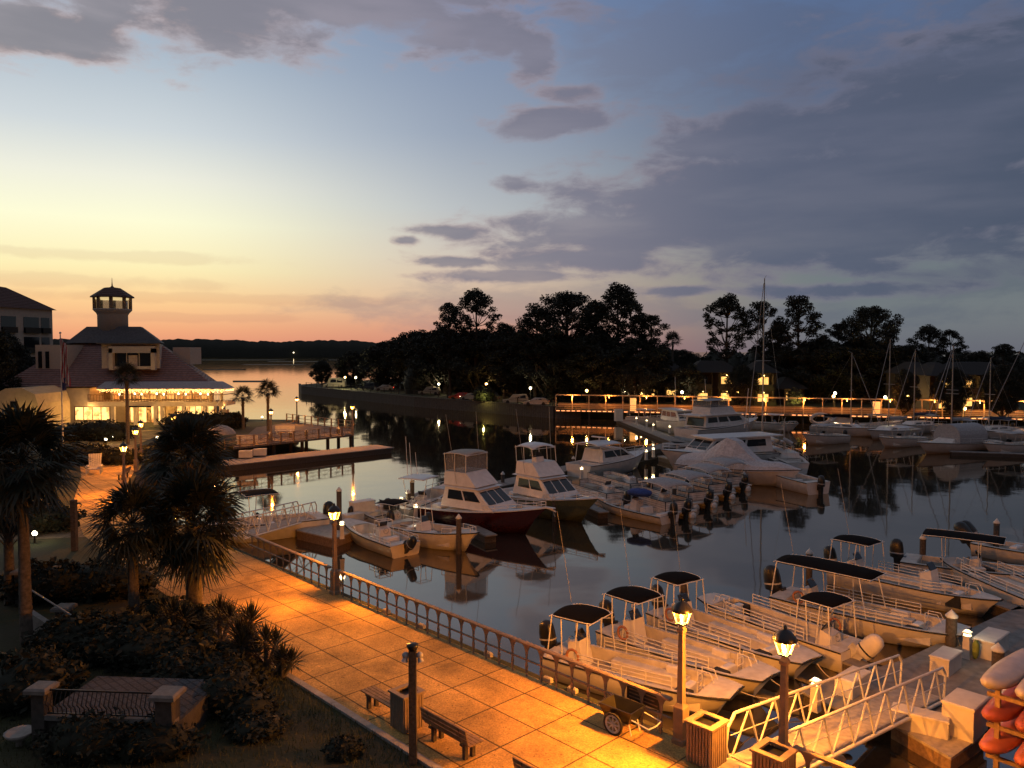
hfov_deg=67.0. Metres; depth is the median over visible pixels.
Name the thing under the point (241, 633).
yucca
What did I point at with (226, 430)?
patio umbrella
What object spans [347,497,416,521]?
skiff
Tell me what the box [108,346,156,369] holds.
dormer window frame
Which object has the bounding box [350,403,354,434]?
lamp post
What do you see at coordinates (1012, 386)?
oak tree
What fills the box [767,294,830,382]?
pine tree
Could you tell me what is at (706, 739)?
litter bin
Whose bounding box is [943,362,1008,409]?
condominium
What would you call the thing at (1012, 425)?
motorboat
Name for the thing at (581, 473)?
power pedestal
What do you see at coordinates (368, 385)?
parked suv
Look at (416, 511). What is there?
power pedestal
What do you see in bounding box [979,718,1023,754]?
kayak
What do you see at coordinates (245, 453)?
dock box
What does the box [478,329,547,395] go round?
oak tree
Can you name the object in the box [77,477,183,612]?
palm tree
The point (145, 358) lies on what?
dormer window
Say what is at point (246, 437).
lawn bench
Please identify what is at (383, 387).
parked car
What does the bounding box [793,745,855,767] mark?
harbour railing
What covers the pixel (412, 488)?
piling
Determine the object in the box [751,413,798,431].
motorboat
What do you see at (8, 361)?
oak tree
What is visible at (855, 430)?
sailboat
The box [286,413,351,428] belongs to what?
pier railing
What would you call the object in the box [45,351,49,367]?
dormer window
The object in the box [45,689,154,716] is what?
terrace railing
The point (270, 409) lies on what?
lamp post
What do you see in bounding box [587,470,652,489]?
pontoon boat
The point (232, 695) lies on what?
shrub
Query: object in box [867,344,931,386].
oak tree
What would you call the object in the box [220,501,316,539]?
gangway
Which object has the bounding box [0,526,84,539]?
path
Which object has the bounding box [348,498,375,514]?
dock box
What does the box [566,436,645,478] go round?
cabin cruiser
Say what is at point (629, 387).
oak tree
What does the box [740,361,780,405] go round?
condominium
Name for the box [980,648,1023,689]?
kayak
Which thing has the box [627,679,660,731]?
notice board
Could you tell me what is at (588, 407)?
boardwalk
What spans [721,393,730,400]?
window
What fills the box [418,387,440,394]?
parked suv
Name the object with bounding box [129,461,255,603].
palm tree
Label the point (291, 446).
piling
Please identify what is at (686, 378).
oak tree
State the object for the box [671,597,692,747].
lamp post
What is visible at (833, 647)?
skiff
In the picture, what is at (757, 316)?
pine tree
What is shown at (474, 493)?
sportfishing boat
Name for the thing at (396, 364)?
oak tree
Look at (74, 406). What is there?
shop window frame
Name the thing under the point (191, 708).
terrace
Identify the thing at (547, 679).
edge block
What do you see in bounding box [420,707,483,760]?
bench
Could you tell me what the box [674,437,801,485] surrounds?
covered cruiser
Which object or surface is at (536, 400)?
parked car
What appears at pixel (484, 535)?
floating dock
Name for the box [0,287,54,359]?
apartment block
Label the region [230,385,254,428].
palm tree
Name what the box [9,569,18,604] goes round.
gate pillar
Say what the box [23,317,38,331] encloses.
window
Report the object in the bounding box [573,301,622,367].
pine tree
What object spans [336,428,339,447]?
piling
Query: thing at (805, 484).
motorboat
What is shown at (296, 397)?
lamp post
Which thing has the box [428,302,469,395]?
pine tree
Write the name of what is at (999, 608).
floating dock
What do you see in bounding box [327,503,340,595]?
lamp post
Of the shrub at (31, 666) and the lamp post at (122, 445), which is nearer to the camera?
the shrub at (31, 666)
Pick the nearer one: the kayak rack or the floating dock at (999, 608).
the kayak rack
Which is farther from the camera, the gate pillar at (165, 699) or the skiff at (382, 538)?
the skiff at (382, 538)
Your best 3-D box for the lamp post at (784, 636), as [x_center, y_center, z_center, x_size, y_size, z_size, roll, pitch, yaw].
[6.210,7.357,17.660,0.517,3.780,0.517,-2,3,-44]
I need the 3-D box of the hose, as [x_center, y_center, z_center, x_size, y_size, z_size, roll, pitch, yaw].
[16.983,9.706,28.304,0.235,0.802,0.230,-1,3,-25]
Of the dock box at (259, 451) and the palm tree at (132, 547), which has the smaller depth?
the palm tree at (132, 547)
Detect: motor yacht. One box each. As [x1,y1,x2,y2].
[656,387,691,432]
[660,388,786,468]
[674,385,757,440]
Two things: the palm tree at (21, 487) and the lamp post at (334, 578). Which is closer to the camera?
the palm tree at (21, 487)
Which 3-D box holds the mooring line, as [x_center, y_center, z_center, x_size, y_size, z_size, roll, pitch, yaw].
[8.452,10.040,25.169,2.644,0.554,0.029,-1,3,-19]
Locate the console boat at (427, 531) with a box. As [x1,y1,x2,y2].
[386,500,479,551]
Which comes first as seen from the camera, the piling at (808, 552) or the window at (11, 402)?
the piling at (808, 552)
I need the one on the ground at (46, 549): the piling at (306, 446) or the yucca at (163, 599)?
the yucca at (163, 599)
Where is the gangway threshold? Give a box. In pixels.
[717,753,751,767]
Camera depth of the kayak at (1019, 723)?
19.91 m
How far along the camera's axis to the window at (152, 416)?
107.73 m
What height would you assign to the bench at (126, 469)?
0.876 m
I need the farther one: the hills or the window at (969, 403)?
the hills
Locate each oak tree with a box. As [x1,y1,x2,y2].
[0,329,35,390]
[0,334,21,390]
[308,360,332,384]
[333,350,372,384]
[355,340,404,385]
[381,329,432,381]
[400,327,477,393]
[432,328,511,392]
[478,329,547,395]
[507,334,599,399]
[552,331,629,402]
[601,337,674,402]
[614,360,652,403]
[667,362,706,404]
[724,365,760,405]
[772,338,862,402]
[815,338,908,402]
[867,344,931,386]
[887,368,922,413]
[932,367,975,415]
[948,350,999,365]
[978,363,1023,416]
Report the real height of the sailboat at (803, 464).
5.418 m
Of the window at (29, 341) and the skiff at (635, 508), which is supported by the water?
the skiff at (635, 508)
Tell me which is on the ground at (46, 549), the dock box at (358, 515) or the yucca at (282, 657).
the yucca at (282, 657)
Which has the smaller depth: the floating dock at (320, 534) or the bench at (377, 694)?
the bench at (377, 694)
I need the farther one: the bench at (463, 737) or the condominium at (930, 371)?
the condominium at (930, 371)
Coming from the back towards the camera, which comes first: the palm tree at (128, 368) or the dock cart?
the palm tree at (128, 368)
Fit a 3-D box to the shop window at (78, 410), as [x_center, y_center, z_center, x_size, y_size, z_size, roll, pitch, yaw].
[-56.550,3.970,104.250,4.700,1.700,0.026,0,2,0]
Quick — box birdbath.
[3,725,31,746]
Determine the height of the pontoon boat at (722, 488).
3.074 m
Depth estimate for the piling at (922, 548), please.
41.79 m
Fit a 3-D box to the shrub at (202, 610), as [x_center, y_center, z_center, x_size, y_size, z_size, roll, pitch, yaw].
[-11.993,8.443,28.280,4.584,1.304,2.095,0,2,0]
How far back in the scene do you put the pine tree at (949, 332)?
149.48 m
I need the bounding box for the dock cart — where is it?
[598,693,661,735]
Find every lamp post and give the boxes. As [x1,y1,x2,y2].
[119,442,127,493]
[132,426,138,471]
[137,419,143,460]
[269,408,272,441]
[295,396,298,422]
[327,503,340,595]
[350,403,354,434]
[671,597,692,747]
[772,625,797,750]
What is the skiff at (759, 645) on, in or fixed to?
on the water
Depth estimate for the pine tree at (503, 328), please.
158.61 m
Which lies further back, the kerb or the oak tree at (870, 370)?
the oak tree at (870, 370)
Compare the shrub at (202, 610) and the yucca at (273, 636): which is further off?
the shrub at (202, 610)
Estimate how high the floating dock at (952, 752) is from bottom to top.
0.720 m
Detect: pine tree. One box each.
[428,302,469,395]
[447,288,502,388]
[481,322,515,398]
[507,308,564,397]
[515,290,612,398]
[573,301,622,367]
[588,281,647,401]
[614,297,648,340]
[632,314,674,401]
[667,349,700,373]
[702,292,755,362]
[739,301,784,363]
[749,325,794,378]
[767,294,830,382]
[824,323,850,401]
[831,305,903,402]
[905,324,952,363]
[934,329,971,362]
[991,343,1023,372]
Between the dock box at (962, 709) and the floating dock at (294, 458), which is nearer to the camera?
the dock box at (962, 709)
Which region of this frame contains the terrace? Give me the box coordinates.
[44,676,212,739]
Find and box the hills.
[53,338,406,356]
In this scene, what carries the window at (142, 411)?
in the restaurant building
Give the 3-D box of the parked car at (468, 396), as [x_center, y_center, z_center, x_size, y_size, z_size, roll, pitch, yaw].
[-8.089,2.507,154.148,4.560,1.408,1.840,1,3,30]
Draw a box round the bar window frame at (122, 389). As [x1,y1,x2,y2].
[122,389,201,399]
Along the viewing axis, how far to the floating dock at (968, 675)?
27.18 m
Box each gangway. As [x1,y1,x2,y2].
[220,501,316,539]
[727,654,946,767]
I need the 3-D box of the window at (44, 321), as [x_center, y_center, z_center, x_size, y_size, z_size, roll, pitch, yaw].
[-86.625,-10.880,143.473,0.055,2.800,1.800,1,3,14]
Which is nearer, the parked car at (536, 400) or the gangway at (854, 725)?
the gangway at (854, 725)
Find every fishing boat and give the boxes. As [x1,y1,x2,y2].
[200,488,334,542]
[383,437,444,516]
[889,528,1023,583]
[953,520,1023,564]
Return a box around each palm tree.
[0,398,97,646]
[0,444,44,532]
[0,501,40,604]
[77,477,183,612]
[111,361,145,444]
[127,408,241,528]
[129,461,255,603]
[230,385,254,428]
[255,378,281,430]
[664,330,682,361]
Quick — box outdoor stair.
[210,402,228,414]
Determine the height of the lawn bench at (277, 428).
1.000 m
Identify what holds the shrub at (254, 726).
on the ground at (46, 549)
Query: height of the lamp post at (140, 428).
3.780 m
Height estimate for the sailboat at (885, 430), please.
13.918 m
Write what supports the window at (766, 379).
in the condominium at (770, 378)
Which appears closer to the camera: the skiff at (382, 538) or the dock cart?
the dock cart
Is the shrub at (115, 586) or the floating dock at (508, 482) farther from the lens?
the floating dock at (508, 482)
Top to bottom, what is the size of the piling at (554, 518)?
3.305 m
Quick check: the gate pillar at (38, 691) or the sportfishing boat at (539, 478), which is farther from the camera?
the sportfishing boat at (539, 478)
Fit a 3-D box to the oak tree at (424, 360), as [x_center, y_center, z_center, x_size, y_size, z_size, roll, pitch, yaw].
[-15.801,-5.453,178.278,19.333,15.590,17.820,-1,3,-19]
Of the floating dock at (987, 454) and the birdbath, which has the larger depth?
the floating dock at (987, 454)
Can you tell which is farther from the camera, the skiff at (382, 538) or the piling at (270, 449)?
the piling at (270, 449)
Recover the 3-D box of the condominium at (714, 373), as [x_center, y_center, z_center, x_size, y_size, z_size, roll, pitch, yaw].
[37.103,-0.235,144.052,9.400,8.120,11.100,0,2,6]
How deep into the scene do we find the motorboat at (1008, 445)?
87.71 m
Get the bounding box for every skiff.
[342,518,420,558]
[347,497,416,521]
[539,512,744,714]
[594,488,678,524]
[595,500,779,697]
[645,492,822,679]
[697,591,883,672]
[763,485,971,647]
[823,472,1003,616]
[940,557,1023,605]
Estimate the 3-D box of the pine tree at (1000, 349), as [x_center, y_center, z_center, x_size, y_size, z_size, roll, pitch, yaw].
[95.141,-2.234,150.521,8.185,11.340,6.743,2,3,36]
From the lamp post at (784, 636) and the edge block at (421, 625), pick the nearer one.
the lamp post at (784, 636)
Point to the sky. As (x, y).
(247, 170)
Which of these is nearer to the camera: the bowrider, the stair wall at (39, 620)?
the stair wall at (39, 620)
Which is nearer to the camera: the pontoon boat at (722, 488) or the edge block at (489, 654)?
the edge block at (489, 654)
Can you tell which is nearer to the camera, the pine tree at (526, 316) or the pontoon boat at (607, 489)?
the pontoon boat at (607, 489)
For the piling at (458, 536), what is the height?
3.860 m
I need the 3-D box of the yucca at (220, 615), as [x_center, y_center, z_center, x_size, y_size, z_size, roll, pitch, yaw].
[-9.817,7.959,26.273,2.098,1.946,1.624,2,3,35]
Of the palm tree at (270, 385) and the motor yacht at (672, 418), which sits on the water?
the motor yacht at (672, 418)
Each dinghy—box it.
[809,412,830,423]
[830,417,851,422]
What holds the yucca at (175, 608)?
on the ground at (46, 549)
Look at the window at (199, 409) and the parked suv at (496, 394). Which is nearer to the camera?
the window at (199, 409)
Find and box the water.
[141,352,1023,767]
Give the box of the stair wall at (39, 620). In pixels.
[32,590,71,638]
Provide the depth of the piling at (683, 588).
33.78 m
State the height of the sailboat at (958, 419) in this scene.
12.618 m
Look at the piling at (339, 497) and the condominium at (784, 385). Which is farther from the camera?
the condominium at (784, 385)
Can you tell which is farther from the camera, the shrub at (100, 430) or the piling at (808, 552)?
the shrub at (100, 430)
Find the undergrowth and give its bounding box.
[345,379,1023,401]
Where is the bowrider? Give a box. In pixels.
[364,498,434,528]
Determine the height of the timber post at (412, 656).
2.950 m
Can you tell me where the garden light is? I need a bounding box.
[32,531,36,542]
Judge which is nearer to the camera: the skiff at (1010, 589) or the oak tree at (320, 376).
the skiff at (1010, 589)
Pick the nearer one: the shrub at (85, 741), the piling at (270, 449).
the shrub at (85, 741)
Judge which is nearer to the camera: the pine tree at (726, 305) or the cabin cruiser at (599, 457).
the cabin cruiser at (599, 457)
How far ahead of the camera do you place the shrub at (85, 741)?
18.80 m
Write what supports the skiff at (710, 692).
on the water
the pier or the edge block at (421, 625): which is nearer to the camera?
the edge block at (421, 625)
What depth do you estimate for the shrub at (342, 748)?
18.96 m
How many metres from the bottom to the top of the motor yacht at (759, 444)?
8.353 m
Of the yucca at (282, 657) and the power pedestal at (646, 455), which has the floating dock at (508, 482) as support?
the power pedestal at (646, 455)
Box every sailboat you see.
[746,278,800,461]
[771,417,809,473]
[809,351,880,436]
[867,338,921,439]
[890,348,941,432]
[917,345,1003,453]
[930,347,977,435]
[967,356,1019,438]
[984,343,1023,441]
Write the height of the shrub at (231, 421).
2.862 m
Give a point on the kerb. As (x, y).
(423, 760)
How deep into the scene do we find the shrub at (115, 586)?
31.03 m
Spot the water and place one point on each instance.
(515, 584)
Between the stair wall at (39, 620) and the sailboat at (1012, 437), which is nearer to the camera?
the stair wall at (39, 620)
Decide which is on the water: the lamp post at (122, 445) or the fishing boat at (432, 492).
the fishing boat at (432, 492)
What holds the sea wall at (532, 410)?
on the ground at (1020, 423)
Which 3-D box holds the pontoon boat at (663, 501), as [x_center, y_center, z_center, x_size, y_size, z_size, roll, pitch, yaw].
[10.597,8.323,57.003,2.535,3.074,7.914,-1,3,-26]
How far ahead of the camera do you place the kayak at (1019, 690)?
19.88 m
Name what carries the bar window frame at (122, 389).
in the restaurant building
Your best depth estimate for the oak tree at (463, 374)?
163.92 m
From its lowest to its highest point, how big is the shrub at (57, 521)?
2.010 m
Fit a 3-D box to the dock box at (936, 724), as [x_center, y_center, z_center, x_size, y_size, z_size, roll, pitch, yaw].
[12.214,10.070,23.129,1.560,0.550,0.610,2,3,33]
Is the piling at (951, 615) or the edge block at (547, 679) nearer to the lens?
the edge block at (547, 679)
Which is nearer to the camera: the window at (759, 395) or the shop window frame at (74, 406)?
the shop window frame at (74, 406)
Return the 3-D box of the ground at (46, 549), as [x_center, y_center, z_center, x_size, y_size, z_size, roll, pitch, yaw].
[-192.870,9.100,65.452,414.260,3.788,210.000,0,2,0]
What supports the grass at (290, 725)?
on the ground at (46, 549)
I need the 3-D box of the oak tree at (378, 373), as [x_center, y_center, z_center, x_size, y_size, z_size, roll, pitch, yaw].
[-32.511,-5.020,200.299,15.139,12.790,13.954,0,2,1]
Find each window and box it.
[1,316,15,330]
[10,401,17,407]
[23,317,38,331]
[24,337,39,347]
[38,351,41,367]
[41,318,48,332]
[41,337,49,344]
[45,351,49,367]
[75,407,108,419]
[115,353,150,365]
[124,389,208,398]
[130,407,146,422]
[150,406,165,422]
[176,406,214,413]
[697,393,707,398]
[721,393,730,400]
[758,377,768,384]
[758,394,767,401]
[964,398,971,405]
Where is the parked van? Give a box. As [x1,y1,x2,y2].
[323,378,346,387]
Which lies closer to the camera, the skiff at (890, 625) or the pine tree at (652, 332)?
the skiff at (890, 625)
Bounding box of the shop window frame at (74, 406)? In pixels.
[74,406,110,420]
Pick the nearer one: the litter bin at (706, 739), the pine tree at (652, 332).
the litter bin at (706, 739)
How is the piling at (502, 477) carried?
in the water
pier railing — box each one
[224,425,353,448]
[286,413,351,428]
[306,382,553,405]
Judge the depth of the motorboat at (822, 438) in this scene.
97.36 m
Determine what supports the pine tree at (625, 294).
on the ground at (1020, 423)
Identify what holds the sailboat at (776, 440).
on the water
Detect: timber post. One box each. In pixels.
[70,499,81,550]
[401,642,423,764]
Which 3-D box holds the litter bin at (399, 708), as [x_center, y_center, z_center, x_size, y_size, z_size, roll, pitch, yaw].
[-2.792,8.605,20.541,0.720,0.960,0.720,-2,3,-44]
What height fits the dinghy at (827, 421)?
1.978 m
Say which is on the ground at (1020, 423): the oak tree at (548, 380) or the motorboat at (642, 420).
the oak tree at (548, 380)
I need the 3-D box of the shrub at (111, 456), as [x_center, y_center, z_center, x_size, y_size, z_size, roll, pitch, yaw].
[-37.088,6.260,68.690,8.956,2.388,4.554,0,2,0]
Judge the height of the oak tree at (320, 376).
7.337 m
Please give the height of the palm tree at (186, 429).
7.614 m
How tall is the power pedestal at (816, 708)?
1.030 m
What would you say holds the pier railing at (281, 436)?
on the pier
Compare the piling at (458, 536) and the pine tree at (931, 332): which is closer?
the piling at (458, 536)
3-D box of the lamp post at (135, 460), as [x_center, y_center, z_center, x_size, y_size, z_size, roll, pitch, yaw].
[-31.131,5.364,63.961,0.517,3.780,0.517,0,2,0]
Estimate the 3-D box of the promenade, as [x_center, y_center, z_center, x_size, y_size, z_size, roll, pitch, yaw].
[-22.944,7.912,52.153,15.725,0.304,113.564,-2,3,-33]
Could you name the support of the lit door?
in the restaurant building
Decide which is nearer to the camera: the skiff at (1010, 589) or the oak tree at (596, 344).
the skiff at (1010, 589)
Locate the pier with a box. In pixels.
[233,422,353,454]
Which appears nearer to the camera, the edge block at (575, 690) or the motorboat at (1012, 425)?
the edge block at (575, 690)
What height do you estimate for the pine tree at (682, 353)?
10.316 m
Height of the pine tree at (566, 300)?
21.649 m
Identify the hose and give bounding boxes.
[972,639,978,658]
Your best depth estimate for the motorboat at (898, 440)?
94.34 m
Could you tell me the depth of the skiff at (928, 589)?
36.01 m
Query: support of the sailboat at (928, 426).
on the water
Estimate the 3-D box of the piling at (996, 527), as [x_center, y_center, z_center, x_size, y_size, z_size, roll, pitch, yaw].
[27.828,9.547,44.452,0.350,3.700,0.368,0,2,0]
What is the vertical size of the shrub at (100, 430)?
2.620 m
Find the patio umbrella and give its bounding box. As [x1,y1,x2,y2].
[207,425,235,454]
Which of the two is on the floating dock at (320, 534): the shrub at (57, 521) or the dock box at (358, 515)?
the dock box at (358, 515)
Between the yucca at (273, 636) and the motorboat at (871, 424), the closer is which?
the yucca at (273, 636)
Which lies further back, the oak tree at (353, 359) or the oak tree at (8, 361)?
the oak tree at (353, 359)
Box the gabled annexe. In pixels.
[0,385,70,426]
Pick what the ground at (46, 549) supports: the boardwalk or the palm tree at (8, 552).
the palm tree at (8, 552)
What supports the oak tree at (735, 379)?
on the ground at (1020, 423)
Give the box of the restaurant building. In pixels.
[2,283,235,424]
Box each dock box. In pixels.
[238,450,252,457]
[253,448,266,455]
[342,511,364,520]
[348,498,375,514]
[614,409,622,420]
[835,666,871,699]
[891,702,950,739]
[929,646,962,676]
[941,687,989,742]
[972,627,1009,660]
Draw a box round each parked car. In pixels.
[374,385,393,390]
[448,392,467,399]
[460,393,475,400]
[523,397,549,405]
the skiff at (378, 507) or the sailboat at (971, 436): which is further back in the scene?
the sailboat at (971, 436)
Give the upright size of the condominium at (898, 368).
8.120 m
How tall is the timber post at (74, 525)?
2.550 m
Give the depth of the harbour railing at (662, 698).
24.18 m
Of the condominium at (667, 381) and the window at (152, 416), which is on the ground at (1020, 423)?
the condominium at (667, 381)
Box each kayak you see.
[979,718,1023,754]
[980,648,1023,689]
[981,685,1023,722]
[1014,742,1023,767]
[1015,678,1023,699]
[1015,710,1023,732]
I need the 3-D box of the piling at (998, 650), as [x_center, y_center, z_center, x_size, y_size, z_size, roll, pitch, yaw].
[17.123,10.619,27.282,0.438,3.036,0.460,0,2,0]
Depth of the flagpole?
68.34 m
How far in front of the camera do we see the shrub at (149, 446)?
71.76 m
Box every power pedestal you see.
[339,521,344,538]
[413,504,417,517]
[580,467,583,478]
[644,450,647,459]
[809,677,821,712]
[962,630,972,659]
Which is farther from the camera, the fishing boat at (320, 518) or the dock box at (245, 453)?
the dock box at (245, 453)
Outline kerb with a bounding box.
[212,628,442,767]
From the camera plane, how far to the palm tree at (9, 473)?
28.82 m
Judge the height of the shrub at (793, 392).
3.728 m
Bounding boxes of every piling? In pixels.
[269,434,271,454]
[289,430,292,452]
[304,429,307,451]
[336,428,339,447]
[336,487,341,529]
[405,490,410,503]
[410,480,414,499]
[456,514,461,553]
[501,471,504,482]
[552,497,556,521]
[680,584,687,594]
[805,548,812,584]
[919,535,926,554]
[945,609,957,647]
[991,643,1005,665]
[993,519,999,546]
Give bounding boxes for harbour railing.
[248,533,331,589]
[337,570,672,734]
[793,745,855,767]
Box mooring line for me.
[737,690,803,698]
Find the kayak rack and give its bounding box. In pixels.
[985,690,1023,767]
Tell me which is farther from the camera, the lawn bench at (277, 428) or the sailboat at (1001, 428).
the sailboat at (1001, 428)
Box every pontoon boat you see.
[569,478,630,508]
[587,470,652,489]
[614,477,696,519]
[638,470,717,509]
[659,463,735,500]
[677,457,751,492]
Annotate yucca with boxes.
[144,590,179,618]
[154,595,200,630]
[199,592,246,645]
[215,614,269,658]
[222,598,270,658]
[237,618,295,669]
[265,641,307,678]
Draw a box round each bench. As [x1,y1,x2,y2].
[117,466,130,479]
[236,435,257,444]
[275,426,293,433]
[361,685,389,709]
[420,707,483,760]
[512,756,534,767]
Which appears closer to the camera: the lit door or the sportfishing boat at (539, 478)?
the sportfishing boat at (539, 478)
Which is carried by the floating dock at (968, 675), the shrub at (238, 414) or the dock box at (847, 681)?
the dock box at (847, 681)
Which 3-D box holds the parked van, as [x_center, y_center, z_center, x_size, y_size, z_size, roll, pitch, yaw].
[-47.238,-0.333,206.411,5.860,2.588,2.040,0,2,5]
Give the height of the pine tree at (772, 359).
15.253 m
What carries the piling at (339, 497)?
in the water
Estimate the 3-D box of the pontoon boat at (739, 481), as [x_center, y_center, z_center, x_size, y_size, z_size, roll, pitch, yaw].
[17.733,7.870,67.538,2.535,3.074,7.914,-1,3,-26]
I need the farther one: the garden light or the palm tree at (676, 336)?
the palm tree at (676, 336)
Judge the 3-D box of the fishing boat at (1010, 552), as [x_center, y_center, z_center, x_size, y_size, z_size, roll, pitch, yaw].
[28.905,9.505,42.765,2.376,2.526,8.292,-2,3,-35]
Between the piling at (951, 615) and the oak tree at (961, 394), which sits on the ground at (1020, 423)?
the oak tree at (961, 394)
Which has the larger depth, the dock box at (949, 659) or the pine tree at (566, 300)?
the pine tree at (566, 300)
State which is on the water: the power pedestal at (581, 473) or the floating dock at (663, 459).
the floating dock at (663, 459)
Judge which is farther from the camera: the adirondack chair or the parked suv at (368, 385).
the parked suv at (368, 385)
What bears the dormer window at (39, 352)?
in the restaurant building
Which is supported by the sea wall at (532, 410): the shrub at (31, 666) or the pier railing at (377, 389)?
the pier railing at (377, 389)
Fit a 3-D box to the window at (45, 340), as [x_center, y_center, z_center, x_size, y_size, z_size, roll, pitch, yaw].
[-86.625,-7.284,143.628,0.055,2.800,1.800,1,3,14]
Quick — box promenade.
[56,430,701,767]
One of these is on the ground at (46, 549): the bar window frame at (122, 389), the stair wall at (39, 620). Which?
the stair wall at (39, 620)
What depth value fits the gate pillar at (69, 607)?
27.38 m
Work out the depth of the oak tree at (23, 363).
112.45 m
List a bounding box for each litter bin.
[388,682,425,733]
[684,709,729,767]
[749,736,797,767]
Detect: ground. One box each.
[0,406,672,767]
[302,380,1023,426]
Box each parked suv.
[360,383,379,389]
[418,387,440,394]
[473,392,499,401]
[503,394,527,402]
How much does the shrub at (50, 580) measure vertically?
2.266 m
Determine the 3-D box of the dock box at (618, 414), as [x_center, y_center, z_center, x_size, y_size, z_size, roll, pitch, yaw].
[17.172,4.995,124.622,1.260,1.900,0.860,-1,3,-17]
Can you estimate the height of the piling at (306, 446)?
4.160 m
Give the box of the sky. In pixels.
[0,0,1023,351]
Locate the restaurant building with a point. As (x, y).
(176, 379)
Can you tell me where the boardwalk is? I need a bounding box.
[555,394,1023,425]
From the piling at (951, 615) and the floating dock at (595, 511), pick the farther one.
the floating dock at (595, 511)
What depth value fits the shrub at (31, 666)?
21.59 m
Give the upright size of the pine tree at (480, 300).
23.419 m
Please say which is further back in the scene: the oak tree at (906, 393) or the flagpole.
the oak tree at (906, 393)
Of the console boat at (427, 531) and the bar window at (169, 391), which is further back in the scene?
the bar window at (169, 391)
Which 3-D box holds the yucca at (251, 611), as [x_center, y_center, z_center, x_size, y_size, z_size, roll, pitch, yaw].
[-8.619,7.952,25.189,1.712,2.054,2.212,-1,3,-15]
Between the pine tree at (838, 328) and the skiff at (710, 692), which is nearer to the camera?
the skiff at (710, 692)
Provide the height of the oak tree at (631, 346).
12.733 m
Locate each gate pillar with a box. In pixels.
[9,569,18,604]
[22,681,59,746]
[50,603,77,617]
[147,685,186,726]
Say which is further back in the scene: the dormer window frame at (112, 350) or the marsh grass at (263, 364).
the marsh grass at (263, 364)
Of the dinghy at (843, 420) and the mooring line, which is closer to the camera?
the mooring line
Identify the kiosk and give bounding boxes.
[629,397,636,410]
[872,401,880,415]
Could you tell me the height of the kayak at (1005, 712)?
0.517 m
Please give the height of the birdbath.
0.950 m
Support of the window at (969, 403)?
in the condominium at (976, 370)
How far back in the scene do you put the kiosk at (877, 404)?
123.04 m
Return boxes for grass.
[0,627,425,767]
[202,361,317,381]
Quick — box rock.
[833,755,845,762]
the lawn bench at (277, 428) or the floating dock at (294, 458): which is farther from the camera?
the lawn bench at (277, 428)
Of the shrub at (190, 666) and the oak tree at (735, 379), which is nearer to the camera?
the shrub at (190, 666)
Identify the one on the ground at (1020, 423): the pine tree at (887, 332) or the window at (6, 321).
the pine tree at (887, 332)
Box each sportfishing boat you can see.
[406,418,555,533]
[503,411,605,522]
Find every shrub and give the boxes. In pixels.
[0,499,88,534]
[0,556,85,607]
[0,556,170,604]
[0,642,90,720]
[20,604,171,662]
[27,706,211,767]
[57,418,145,441]
[59,619,230,675]
[62,441,145,465]
[124,595,243,631]
[133,441,215,458]
[135,649,270,678]
[156,410,241,428]
[194,661,286,724]
[220,709,293,746]
[226,411,248,427]
[319,732,367,762]
[471,384,495,400]
[785,387,802,406]
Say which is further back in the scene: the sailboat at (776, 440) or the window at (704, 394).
the window at (704, 394)
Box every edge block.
[418,623,425,628]
[484,651,492,657]
[543,675,552,683]
[567,686,577,693]
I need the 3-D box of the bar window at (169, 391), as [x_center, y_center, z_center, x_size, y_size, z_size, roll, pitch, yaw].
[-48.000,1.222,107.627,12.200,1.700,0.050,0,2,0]
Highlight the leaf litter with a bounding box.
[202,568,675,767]
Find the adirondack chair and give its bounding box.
[85,453,102,474]
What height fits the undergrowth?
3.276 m
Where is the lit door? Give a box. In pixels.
[114,389,118,398]
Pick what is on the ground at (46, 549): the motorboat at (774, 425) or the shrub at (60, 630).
the shrub at (60, 630)
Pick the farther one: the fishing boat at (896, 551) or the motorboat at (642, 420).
the motorboat at (642, 420)
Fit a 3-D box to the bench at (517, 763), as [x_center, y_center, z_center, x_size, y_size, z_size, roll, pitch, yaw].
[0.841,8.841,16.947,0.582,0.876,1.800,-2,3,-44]
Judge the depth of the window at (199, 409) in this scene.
107.73 m
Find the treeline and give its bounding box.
[400,346,1023,395]
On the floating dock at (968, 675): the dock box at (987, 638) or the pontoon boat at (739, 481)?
the dock box at (987, 638)
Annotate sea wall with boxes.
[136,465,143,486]
[298,383,580,418]
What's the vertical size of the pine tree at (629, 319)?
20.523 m
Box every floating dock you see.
[220,445,393,470]
[296,518,352,547]
[336,441,684,517]
[461,523,496,542]
[587,504,608,518]
[616,419,688,448]
[657,456,670,463]
[751,620,870,672]
[799,605,1023,730]
[890,724,985,767]
[895,568,1023,615]
[949,451,1023,457]
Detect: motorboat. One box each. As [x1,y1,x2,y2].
[625,408,660,424]
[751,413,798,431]
[775,473,829,494]
[803,424,850,444]
[854,414,902,426]
[879,426,927,447]
[977,417,1014,428]
[982,431,1023,452]
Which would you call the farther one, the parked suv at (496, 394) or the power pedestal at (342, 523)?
the parked suv at (496, 394)
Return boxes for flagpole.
[59,332,70,446]
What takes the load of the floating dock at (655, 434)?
on the water
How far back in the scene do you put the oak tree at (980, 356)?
138.24 m
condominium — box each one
[644,363,680,401]
[685,361,735,405]
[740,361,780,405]
[776,377,808,405]
[883,362,922,407]
[911,362,967,414]
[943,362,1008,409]
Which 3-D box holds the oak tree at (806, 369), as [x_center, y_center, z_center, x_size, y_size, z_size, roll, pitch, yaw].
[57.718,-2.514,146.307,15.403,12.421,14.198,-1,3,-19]

